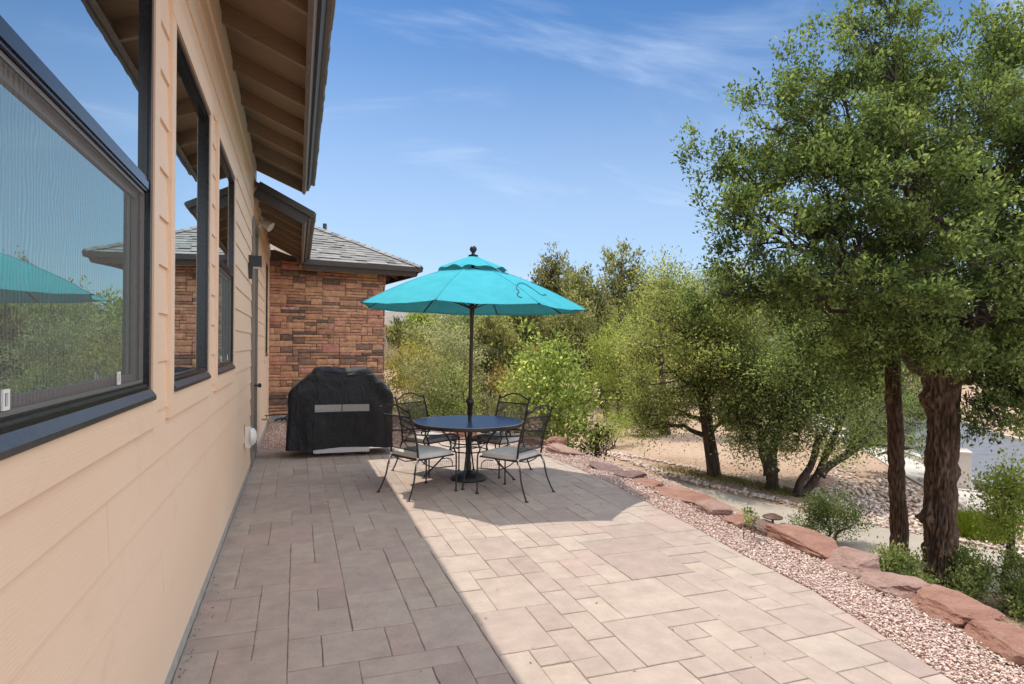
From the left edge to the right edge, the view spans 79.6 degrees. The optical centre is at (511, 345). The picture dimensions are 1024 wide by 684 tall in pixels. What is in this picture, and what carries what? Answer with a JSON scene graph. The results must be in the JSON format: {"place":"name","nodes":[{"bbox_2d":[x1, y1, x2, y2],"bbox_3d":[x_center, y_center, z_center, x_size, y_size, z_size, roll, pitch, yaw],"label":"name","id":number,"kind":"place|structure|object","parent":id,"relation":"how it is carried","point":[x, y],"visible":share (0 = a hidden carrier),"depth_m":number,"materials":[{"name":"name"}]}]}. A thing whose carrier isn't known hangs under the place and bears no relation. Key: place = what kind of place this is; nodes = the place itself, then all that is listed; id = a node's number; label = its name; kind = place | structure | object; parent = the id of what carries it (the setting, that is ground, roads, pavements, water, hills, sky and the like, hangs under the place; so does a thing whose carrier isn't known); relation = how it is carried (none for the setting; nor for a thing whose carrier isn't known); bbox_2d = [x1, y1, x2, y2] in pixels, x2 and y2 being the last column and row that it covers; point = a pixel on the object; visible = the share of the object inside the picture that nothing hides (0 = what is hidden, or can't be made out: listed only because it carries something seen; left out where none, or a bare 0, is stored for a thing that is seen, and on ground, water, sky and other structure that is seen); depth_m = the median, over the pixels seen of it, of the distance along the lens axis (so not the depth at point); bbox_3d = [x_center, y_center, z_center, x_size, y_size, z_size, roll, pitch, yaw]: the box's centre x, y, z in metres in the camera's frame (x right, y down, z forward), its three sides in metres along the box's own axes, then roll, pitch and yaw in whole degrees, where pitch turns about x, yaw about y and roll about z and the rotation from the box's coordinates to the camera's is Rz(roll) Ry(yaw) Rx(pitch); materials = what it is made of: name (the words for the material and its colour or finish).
{"place":"outdoors","nodes":[
{"label":"outdoors","id":0,"kind":"place"},
{"bbox_2d":[170,441,956,683],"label":"patio","id":1,"kind":"structure","parent":0,"point":[646,594],"depth_m":4.08,"materials":[{"name":"stone"}]},
{"bbox_2d":[285,366,393,456],"bbox_3d":[-2.611,0.974,9.369,1.560,1.311,0.764,0,0,-18],"label":"covered grill","id":2,"kind":"object","parent":1,"relation":"on","point":[334,409],"visible":0.92,"depth_m":9.05,"materials":[{"name":"fabric"}]},
{"bbox_2d":[377,404,457,501],"bbox_3d":[-1.057,1.137,6.918,0.614,1.010,0.705,0,0,44],"label":"iron chair","id":3,"kind":"object","parent":1,"relation":"on","point":[417,453],"visible":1,"depth_m":6.80,"materials":[{"name":"metal"}]},
{"bbox_2d":[391,392,459,477],"bbox_3d":[-1.125,1.136,8.079,0.705,1.010,0.614,0,0,38],"label":"iron chair","id":4,"kind":"object","parent":1,"relation":"on","point":[429,440],"visible":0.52,"depth_m":8.09,"materials":[{"name":"metal"}]},
{"bbox_2d":[414,415,522,489],"bbox_3d":[-0.534,1.287,7.593,1.350,0.718,1.350,0,0,3],"label":"patio table","id":5,"kind":"object","parent":1,"relation":"on","point":[462,423],"visible":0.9,"depth_m":7.40,"materials":[{"name":"metal"}]},
{"bbox_2d":[179,452,764,676],"bbox_3d":[-0.533,1.640,5.992,4.075,0.022,8.655,0,0,-19],"label":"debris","id":6,"kind":"object","parent":1,"relation":"on","point":[328,596],"visible":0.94,"depth_m":3.94,"materials":[{"name":"brown plant"}]},
{"bbox_2d":[360,246,587,482],"bbox_3d":[-0.498,0.206,7.593,2.642,2.880,2.642,0,0,-11],"label":"patio umbrella","id":7,"kind":"object","parent":1,"relation":"on","point":[472,284],"visible":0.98,"depth_m":7.14,"materials":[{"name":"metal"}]},
{"bbox_2d":[467,393,532,477],"bbox_3d":[-0.168,1.144,8.095,0.614,1.010,0.705,0,0,38],"label":"iron chair","id":8,"kind":"object","parent":1,"relation":"on","point":[499,441],"visible":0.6,"depth_m":8.15,"materials":[{"name":"metal"}]},
{"bbox_2d":[475,405,554,502],"bbox_3d":[0.042,1.145,6.896,0.705,1.010,0.614,0,0,34],"label":"iron chair","id":9,"kind":"object","parent":1,"relation":"on","point":[518,454],"visible":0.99,"depth_m":6.79,"materials":[{"name":"metal"}]},
{"bbox_2d":[257,0,1023,339],"label":"sky","id":10,"kind":"structure","parent":0,"point":[505,129],"materials":[{"name":"blue"}]},
{"bbox_2d":[258,355,1023,628],"bbox_3d":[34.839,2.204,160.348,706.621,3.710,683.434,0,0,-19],"label":"ground","id":11,"kind":"structure","parent":0,"point":[689,454],"depth_m":14.10,"materials":[{"name":"soil"}]},
{"bbox_2d":[0,0,422,683],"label":"house","id":12,"kind":"structure","parent":11,"relation":"on","point":[182,296],"depth_m":2.44,"materials":[{"name":"paint"}]},
{"bbox_2d":[0,0,156,460],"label":"window","id":13,"kind":"structure","parent":12,"relation":"in","point":[77,76],"depth_m":1.72,"materials":[{"name":"glass"}]},
{"bbox_2d":[174,30,210,391],"bbox_3d":[-1.849,-0.655,3.474,0.136,1.740,1.227,0,0,-19],"label":"window","id":14,"kind":"structure","parent":12,"relation":"in","point":[192,113],"depth_m":3.56,"materials":[{"name":"glass"}]},
{"bbox_2d":[218,142,234,374],"bbox_3d":[-2.407,-0.659,5.073,0.136,1.740,1.217,0,0,-19],"label":"window","id":15,"kind":"structure","parent":12,"relation":"in","point":[225,296],"depth_m":5.30,"materials":[{"name":"glass"}]},
{"bbox_2d":[253,237,261,451],"bbox_3d":[-3.543,0.007,8.476,0.142,3.150,0.900,0,0,-19],"label":"door","id":16,"kind":"structure","parent":12,"relation":"in","point":[259,385],"depth_m":8.79,"materials":[{"name":"grey metal"}]},
{"bbox_2d":[265,263,267,355],"bbox_3d":[-4.684,-0.678,11.603,0.136,1.740,0.908,0,0,-19],"label":"window","id":17,"kind":"structure","parent":12,"relation":"in","point":[266,354],"depth_m":11.99,"materials":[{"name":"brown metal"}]},
{"bbox_2d":[384,311,410,367],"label":"neighbour house","id":18,"kind":"structure","parent":11,"relation":"on","point":[389,314],"depth_m":49.64,"materials":[{"name":"paint"}]},
{"bbox_2d":[385,315,422,387],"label":"juniper tree","id":19,"kind":"object","parent":11,"relation":"on","point":[396,335],"visible":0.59,"depth_m":35.59,"materials":[{"name":"plant"}]},
{"bbox_2d":[393,395,444,419],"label":"shrub","id":20,"kind":"object","parent":11,"relation":"on","point":[412,414],"visible":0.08,"depth_m":15.50,"materials":[{"name":"green plant"}]},
{"bbox_2d":[384,333,455,408],"bbox_3d":[-3.128,1.061,18.219,3.001,2.921,3.414,0,0,27],"label":"shrub","id":21,"kind":"object","parent":11,"relation":"on","point":[390,359],"visible":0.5,"depth_m":18.35,"materials":[{"name":"green plant"}]},
{"bbox_2d":[401,313,440,382],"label":"broadleaf tree","id":22,"kind":"object","parent":11,"relation":"on","point":[411,317],"visible":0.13,"depth_m":37.45,"materials":[{"name":"green plant"}]},
{"bbox_2d":[384,319,461,408],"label":"evergreen tree","id":23,"kind":"object","parent":11,"relation":"on","point":[413,333],"visible":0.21,"depth_m":24.79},
{"bbox_2d":[404,313,468,377],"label":"evergreen tree","id":24,"kind":"object","parent":11,"relation":"on","point":[451,317],"visible":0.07,"depth_m":31.70,"materials":[{"name":"plant"}]},
{"bbox_2d":[395,320,480,410],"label":"evergreen tree","id":25,"kind":"object","parent":11,"relation":"on","point":[412,327],"visible":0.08,"depth_m":25.66,"materials":[{"name":"plant"}]},
{"bbox_2d":[402,321,489,407],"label":"evergreen tree","id":26,"kind":"object","parent":11,"relation":"on","point":[428,334],"visible":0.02,"depth_m":26.66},
{"bbox_2d":[392,313,500,417],"bbox_3d":[-2.214,0.451,17.992,3.029,4.165,5.613,0,0,-19],"label":"shrub","id":27,"kind":"object","parent":11,"relation":"on","point":[463,351],"visible":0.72,"depth_m":16.65,"materials":[{"name":"green plant"}]},
{"bbox_2d":[414,348,490,417],"bbox_3d":[-1.385,1.149,13.847,1.532,2.211,1.879,0,0,34],"label":"shrub","id":28,"kind":"object","parent":11,"relation":"on","point":[444,406],"visible":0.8,"depth_m":13.87,"materials":[{"name":"green plant"}]},
{"bbox_2d":[433,315,476,377],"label":"evergreen tree","id":29,"kind":"object","parent":11,"relation":"on","point":[467,318],"visible":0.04,"depth_m":27.86,"materials":[{"name":"plant"}]},
{"bbox_2d":[421,325,497,414],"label":"evergreen tree","id":30,"kind":"object","parent":11,"relation":"on","point":[449,356],"visible":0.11,"depth_m":24.24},
{"bbox_2d":[451,315,528,432],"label":"pine tree","id":31,"kind":"object","parent":11,"relation":"on","point":[492,326],"visible":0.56,"depth_m":19.69,"materials":[{"name":"plant"}]},
{"bbox_2d":[460,376,534,432],"bbox_3d":[-0.247,1.765,17.190,2.469,1.988,1.745,0,0,-42],"label":"shrub","id":32,"kind":"object","parent":11,"relation":"on","point":[491,400],"visible":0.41,"depth_m":16.91,"materials":[{"name":"green plant"}]},
{"bbox_2d":[464,315,549,409],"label":"evergreen tree","id":33,"kind":"object","parent":11,"relation":"on","point":[517,326],"visible":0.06,"depth_m":26.25,"materials":[{"name":"plant"}]},
{"bbox_2d":[479,342,547,433],"bbox_3d":[0.371,1.282,20.196,2.201,3.173,5.786,0,0,17],"label":"shrub","id":34,"kind":"object","parent":11,"relation":"on","point":[501,379],"visible":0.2,"depth_m":18.78,"materials":[{"name":"green plant"}]},
{"bbox_2d":[499,315,555,410],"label":"pine tree","id":35,"kind":"object","parent":11,"relation":"on","point":[536,321],"visible":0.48,"depth_m":26.64,"materials":[{"name":"plant"}]},
{"bbox_2d":[522,438,549,447],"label":"boulder","id":36,"kind":"object","parent":11,"relation":"on","point":[545,443],"visible":0.2,"depth_m":10.21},
{"bbox_2d":[485,316,616,452],"bbox_3d":[0.747,0.871,11.211,2.162,2.854,2.306,0,0,-19],"label":"shrub","id":37,"kind":"object","parent":11,"relation":"on","point":[550,368],"visible":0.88,"depth_m":11.20,"materials":[{"name":"green plant"}]},
{"bbox_2d":[528,241,574,388],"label":"pine tree","id":38,"kind":"object","parent":11,"relation":"on","point":[549,273],"visible":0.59,"depth_m":35.55,"materials":[{"name":"plant"}]},
{"bbox_2d":[527,314,582,402],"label":"evergreen tree","id":39,"kind":"object","parent":11,"relation":"on","point":[557,326],"visible":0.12,"depth_m":28.09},
{"bbox_2d":[546,436,565,444],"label":"boulder","id":40,"kind":"object","parent":11,"relation":"on","point":[555,439],"visible":0.52,"depth_m":10.22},
{"bbox_2d":[545,335,576,387],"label":"evergreen tree","id":41,"kind":"object","parent":11,"relation":"on","point":[557,353],"visible":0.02,"depth_m":31.55,"materials":[{"name":"plant"}]},
{"bbox_2d":[565,345,589,386],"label":"evergreen tree","id":42,"kind":"object","parent":11,"relation":"on","point":[574,359],"visible":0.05,"depth_m":31.82,"materials":[{"name":"plant"}]},
{"bbox_2d":[552,260,603,386],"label":"pine tree","id":43,"kind":"object","parent":11,"relation":"on","point":[571,282],"visible":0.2,"depth_m":33.59,"materials":[{"name":"plant"}]},
{"bbox_2d":[552,261,614,386],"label":"pine tree","id":44,"kind":"object","parent":11,"relation":"on","point":[586,292],"visible":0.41,"depth_m":29.79,"materials":[{"name":"plant"}]},
{"bbox_2d":[552,294,616,407],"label":"evergreen tree","id":45,"kind":"object","parent":11,"relation":"on","point":[572,319],"visible":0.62,"depth_m":27.87,"materials":[{"name":"plant"}]},
{"bbox_2d":[573,341,617,402],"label":"evergreen tree","id":46,"kind":"object","parent":11,"relation":"on","point":[591,364],"visible":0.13,"depth_m":30.42,"materials":[{"name":"plant"}]},
{"bbox_2d":[575,409,618,460],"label":"shrub","id":47,"kind":"object","parent":11,"relation":"on","point":[601,451],"visible":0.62,"depth_m":11.23,"materials":[{"name":"green plant"}]},
{"bbox_2d":[570,307,634,396],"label":"evergreen tree","id":48,"kind":"object","parent":11,"relation":"on","point":[604,333],"visible":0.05,"depth_m":32.88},
{"bbox_2d":[575,332,648,405],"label":"evergreen tree","id":49,"kind":"object","parent":11,"relation":"on","point":[587,382],"visible":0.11,"depth_m":28.77,"materials":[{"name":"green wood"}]},
{"bbox_2d":[587,308,636,373],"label":"evergreen tree","id":50,"kind":"object","parent":11,"relation":"on","point":[614,324],"visible":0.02,"depth_m":31.90,"materials":[{"name":"plant"}]},
{"bbox_2d":[590,401,640,446],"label":"shrub","id":51,"kind":"object","parent":11,"relation":"on","point":[617,424],"visible":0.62,"depth_m":16.45,"materials":[{"name":"green plant"}]},
{"bbox_2d":[594,285,646,317],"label":"evergreen tree","id":52,"kind":"object","parent":11,"relation":"on","point":[617,306],"visible":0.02,"depth_m":46.00,"materials":[{"name":"plant"}]},
{"bbox_2d":[567,303,677,419],"bbox_3d":[4.489,0.797,24.796,4.675,5.297,3.246,0,0,1],"label":"oak tree","id":53,"kind":"object","parent":11,"relation":"on","point":[603,404],"visible":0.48,"depth_m":24.58,"materials":[{"name":"green plant"}]},
{"bbox_2d":[595,236,659,403],"bbox_3d":[5.835,-1.215,30.950,4.491,8.557,2.677,0,0,15],"label":"pine tree","id":54,"kind":"object","parent":11,"relation":"on","point":[620,278],"visible":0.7,"depth_m":30.78,"materials":[{"name":"plant"}]},
{"bbox_2d":[617,405,672,436],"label":"shrub","id":55,"kind":"object","parent":11,"relation":"on","point":[642,421],"visible":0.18,"depth_m":18.52,"materials":[{"name":"green plant"}]},
{"bbox_2d":[615,308,694,392],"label":"evergreen tree","id":56,"kind":"object","parent":11,"relation":"on","point":[656,374],"visible":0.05,"depth_m":29.72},
{"bbox_2d":[602,244,716,434],"bbox_3d":[4.619,-0.212,18.908,3.665,5.924,3.428,0,0,16],"label":"oak tree","id":57,"kind":"object","parent":11,"relation":"on","point":[661,371],"visible":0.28,"depth_m":18.82,"materials":[{"name":"green plant"}]},
{"bbox_2d":[588,248,811,476],"bbox_3d":[3.704,0.298,11.895,4.611,4.725,3.090,0,0,-19],"label":"oak tree","id":58,"kind":"object","parent":11,"relation":"on","point":[697,351],"visible":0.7,"depth_m":11.65,"materials":[{"name":"green plant"}]},
{"bbox_2d":[650,304,749,402],"bbox_3d":[8.981,0.262,30.786,5.758,5.852,3.914,0,0,-17],"label":"evergreen tree","id":59,"kind":"object","parent":11,"relation":"on","point":[683,368],"visible":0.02,"depth_m":30.12,"materials":[{"name":"plant"}]},
{"bbox_2d":[651,462,817,501],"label":"grass","id":60,"kind":"structure","parent":11,"relation":"on","point":[691,472],"depth_m":11.59,"materials":[{"name":"plant"}]},
{"bbox_2d":[723,313,767,393],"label":"evergreen tree","id":61,"kind":"object","parent":11,"relation":"on","point":[754,325],"visible":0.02,"depth_m":31.93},
{"bbox_2d":[723,293,778,347],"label":"evergreen tree","id":62,"kind":"object","parent":11,"relation":"on","point":[760,312],"visible":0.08,"depth_m":60.80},
{"bbox_2d":[725,331,792,407],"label":"evergreen tree","id":63,"kind":"object","parent":11,"relation":"on","point":[761,348],"visible":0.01,"depth_m":29.23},
{"bbox_2d":[694,322,844,490],"bbox_3d":[4.797,1.048,11.181,2.571,3.265,2.451,0,0,36],"label":"oak tree","id":64,"kind":"object","parent":11,"relation":"on","point":[769,440],"visible":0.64,"depth_m":10.95,"materials":[{"name":"green plant"}]},
{"bbox_2d":[774,298,824,341],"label":"evergreen tree","id":65,"kind":"object","parent":11,"relation":"on","point":[806,322],"visible":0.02,"depth_m":52.18,"materials":[{"name":"plant"}]},
{"bbox_2d":[766,290,843,344],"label":"evergreen tree","id":66,"kind":"object","parent":11,"relation":"on","point":[806,312],"depth_m":52.15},
{"bbox_2d":[606,421,1013,594],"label":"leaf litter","id":67,"kind":"object","parent":11,"relation":"on","point":[745,466],"visible":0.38,"depth_m":13.17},
{"bbox_2d":[597,451,1023,552],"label":"rubble","id":68,"kind":"object","parent":11,"relation":"on","point":[881,516],"visible":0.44,"depth_m":10.64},
{"bbox_2d":[806,474,836,487],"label":"boulder","id":69,"kind":"object","parent":11,"relation":"on","point":[829,479],"visible":0.31,"depth_m":11.20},
{"bbox_2d":[794,299,851,328],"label":"evergreen tree","id":70,"kind":"object","parent":11,"relation":"on","point":[827,311],"visible":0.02,"depth_m":41.63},
{"bbox_2d":[783,478,883,542],"bbox_3d":[4.120,2.158,8.000,1.235,0.957,0.723,0,0,0],"label":"shrub","id":71,"kind":"object","parent":11,"relation":"on","point":[823,511],"visible":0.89,"depth_m":7.93,"materials":[{"name":"green plant"}]},
{"bbox_2d":[670,0,1023,587],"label":"oak tree","id":72,"kind":"object","parent":11,"relation":"on","point":[899,84],"visible":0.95,"depth_m":6.04,"materials":[{"name":"green plant"}]},
{"bbox_2d":[731,312,971,496],"bbox_3d":[6.751,1.008,11.532,6.136,3.532,2.406,0,0,-41],"label":"oak tree","id":73,"kind":"object","parent":11,"relation":"on","point":[859,436],"visible":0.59,"depth_m":10.54,"materials":[{"name":"green plant"}]},
{"bbox_2d":[829,366,919,416],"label":"evergreen tree","id":74,"kind":"object","parent":11,"relation":"on","point":[909,381],"depth_m":29.68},
{"bbox_2d":[753,147,1019,557],"bbox_3d":[4.673,0.059,7.578,3.277,5.242,1.882,0,0,-19],"label":"oak tree","id":75,"kind":"object","parent":11,"relation":"on","point":[898,508],"visible":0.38,"depth_m":7.28,"materials":[{"name":"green plant"}]},
{"bbox_2d":[883,367,920,407],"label":"evergreen tree","id":76,"kind":"object","parent":11,"relation":"on","point":[905,384],"depth_m":32.95,"materials":[{"name":"plant"}]},
{"bbox_2d":[869,535,945,586],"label":"shrub","id":77,"kind":"object","parent":11,"relation":"on","point":[904,564],"visible":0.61,"depth_m":5.90,"materials":[{"name":"green plant"}]},
{"bbox_2d":[812,412,1022,506],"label":"kerb","id":78,"kind":"structure","parent":11,"relation":"on","point":[918,456],"depth_m":15.12,"materials":[{"name":"concrete"}]},
{"bbox_2d":[909,391,1023,442],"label":"kerb","id":79,"kind":"structure","parent":11,"relation":"on","point":[1010,438],"depth_m":25.56,"materials":[{"name":"concrete"}]},
{"bbox_2d":[931,534,1005,606],"bbox_3d":[4.503,2.264,6.129,0.913,0.736,0.613,0,0,-19],"label":"shrub","id":80,"kind":"object","parent":11,"relation":"on","point":[970,575],"visible":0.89,"depth_m":6.05,"materials":[{"name":"green plant"}]},
{"bbox_2d":[957,506,1006,543],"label":"ornamental grass","id":81,"kind":"object","parent":11,"relation":"on","point":[963,521],"depth_m":8.27,"materials":[{"name":"plant"}]},
{"bbox_2d":[955,306,1022,362],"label":"evergreen tree","id":82,"kind":"object","parent":11,"relation":"on","point":[991,328],"visible":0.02,"depth_m":44.89,"materials":[{"name":"plant"}]},
{"bbox_2d":[959,448,1023,580],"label":"sapling","id":83,"kind":"object","parent":11,"relation":"on","point":[1008,499],"visible":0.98,"depth_m":6.66,"materials":[{"name":"green plant"}]},
{"bbox_2d":[988,543,1023,623],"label":"shrub","id":84,"kind":"object","parent":11,"relation":"on","point":[1014,586],"visible":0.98,"depth_m":5.92,"materials":[{"name":"green plant"}]},
{"bbox_2d":[259,416,1023,683],"bbox_3d":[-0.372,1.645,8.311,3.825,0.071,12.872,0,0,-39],"label":"gravel","id":85,"kind":"structure","parent":0,"point":[944,634],"depth_m":4.16,"materials":[{"name":"gravel"}]},
{"bbox_2d":[274,416,286,420],"bbox_3d":[-4.409,1.397,12.984,0.963,0.422,0.694,0,0,-42],"label":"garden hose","id":86,"kind":"object","parent":85,"relation":"on","point":[282,418],"visible":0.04,"depth_m":12.86,"materials":[{"name":"black"}]},
{"bbox_2d":[408,430,442,434],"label":"boulder","id":87,"kind":"object","parent":85,"relation":"on","point":[426,430],"visible":0.09,"depth_m":11.22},
{"bbox_2d":[449,432,476,437],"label":"boulder","id":88,"kind":"object","parent":85,"relation":"on","point":[461,434],"visible":0.09,"depth_m":11.02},
{"bbox_2d":[545,443,587,456],"bbox_3d":[0.831,1.643,9.521,0.334,0.175,0.753,2,1,-40],"label":"boulder","id":89,"kind":"object","parent":85,"relation":"on","point":[558,448],"visible":0.78,"depth_m":9.46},
{"bbox_2d":[589,461,623,474],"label":"boulder","id":90,"kind":"object","parent":85,"relation":"on","point":[601,466],"visible":0.73,"depth_m":8.27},
{"bbox_2d":[614,471,646,479],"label":"boulder","id":91,"kind":"object","parent":85,"relation":"on","point":[631,474],"visible":0.81,"depth_m":7.74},
{"bbox_2d":[634,478,662,488],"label":"boulder","id":92,"kind":"object","parent":85,"relation":"on","point":[649,482],"visible":0.91,"depth_m":7.33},
{"bbox_2d":[653,485,717,504],"bbox_3d":[1.920,1.657,6.801,0.430,0.065,0.906,0,0,-21],"label":"boulder","id":93,"kind":"object","parent":85,"relation":"on","point":[682,494],"visible":0.76,"depth_m":6.77,"materials":[{"name":"stone"}]},
{"bbox_2d":[695,499,732,516],"bbox_3d":[2.041,1.649,6.204,0.273,0.124,0.436,-3,2,-16],"label":"boulder","id":94,"kind":"object","parent":85,"relation":"on","point":[711,507],"visible":0.9,"depth_m":6.10,"materials":[{"name":"stone"}]},
{"bbox_2d":[721,514,754,526],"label":"boulder","id":95,"kind":"object","parent":85,"relation":"on","point":[734,519],"visible":0.54,"depth_m":5.78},
{"bbox_2d":[737,506,760,540],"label":"shrub","id":96,"kind":"object","parent":85,"relation":"on","point":[745,511],"visible":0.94,"depth_m":5.29,"materials":[{"name":"green plant"}]},
{"bbox_2d":[745,519,774,538],"bbox_3d":[2.242,1.653,5.519,0.225,0.171,0.340,2,-1,-17],"label":"boulder","id":97,"kind":"object","parent":85,"relation":"on","point":[762,531],"visible":0.43,"depth_m":5.47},
{"bbox_2d":[762,513,782,521],"bbox_3d":[2.354,1.616,5.555,0.176,0.205,0.176,0,0,-19],"label":"path light","id":98,"kind":"object","parent":85,"relation":"on","point":[772,517],"visible":0.87,"depth_m":5.52,"materials":[{"name":"brown metal"}]},
{"bbox_2d":[762,523,838,558],"bbox_3d":[2.483,1.652,5.170,0.409,0.148,0.849,2,2,-21],"label":"boulder","id":99,"kind":"object","parent":85,"relation":"on","point":[810,541],"visible":0.82,"depth_m":5.12,"materials":[{"name":"stone"}]},
{"bbox_2d":[819,546,880,579],"bbox_3d":[2.578,1.654,4.624,0.375,0.188,0.503,-1,-3,-12],"label":"boulder","id":100,"kind":"object","parent":85,"relation":"on","point":[853,562],"visible":0.71,"depth_m":4.57,"materials":[{"name":"stone"}]},
{"bbox_2d":[857,571,930,598],"bbox_3d":[2.640,1.659,4.263,0.385,0.134,0.436,1,0,-14],"label":"boulder","id":101,"kind":"object","parent":85,"relation":"on","point":[898,585],"visible":0.73,"depth_m":4.18,"materials":[{"name":"stone"}]},
{"bbox_2d":[906,584,1005,629],"bbox_3d":[2.744,1.653,3.847,0.401,0.147,0.592,-2,1,-10],"label":"boulder","id":102,"kind":"object","parent":85,"relation":"on","point":[954,608],"visible":0.71,"depth_m":3.78,"materials":[{"name":"stone"}]},
{"bbox_2d":[961,619,1023,669],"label":"boulder","id":103,"kind":"object","parent":85,"relation":"on","point":[1005,640],"visible":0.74,"depth_m":3.41,"materials":[{"name":"stone"}]},
{"bbox_2d":[670,480,1022,591],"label":"walkway","id":104,"kind":"structure","parent":0,"point":[862,543],"depth_m":8.55,"materials":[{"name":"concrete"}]},
{"bbox_2d":[782,389,1023,557],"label":"pavement","id":105,"kind":"structure","parent":0,"point":[912,473],"depth_m":12.70,"materials":[{"name":"concrete"}]},
{"bbox_2d":[918,448,980,492],"bbox_3d":[8.103,2.326,11.422,0.840,0.820,0.900,0,0,28],"label":"utility box","id":106,"kind":"object","parent":105,"relation":"on","point":[964,462],"visible":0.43,"depth_m":11.09,"materials":[{"name":"concrete"}]},
{"bbox_2d":[819,393,1023,482],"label":"road","id":107,"kind":"structure","parent":0,"point":[982,453],"depth_m":21.74,"materials":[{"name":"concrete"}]}
]}

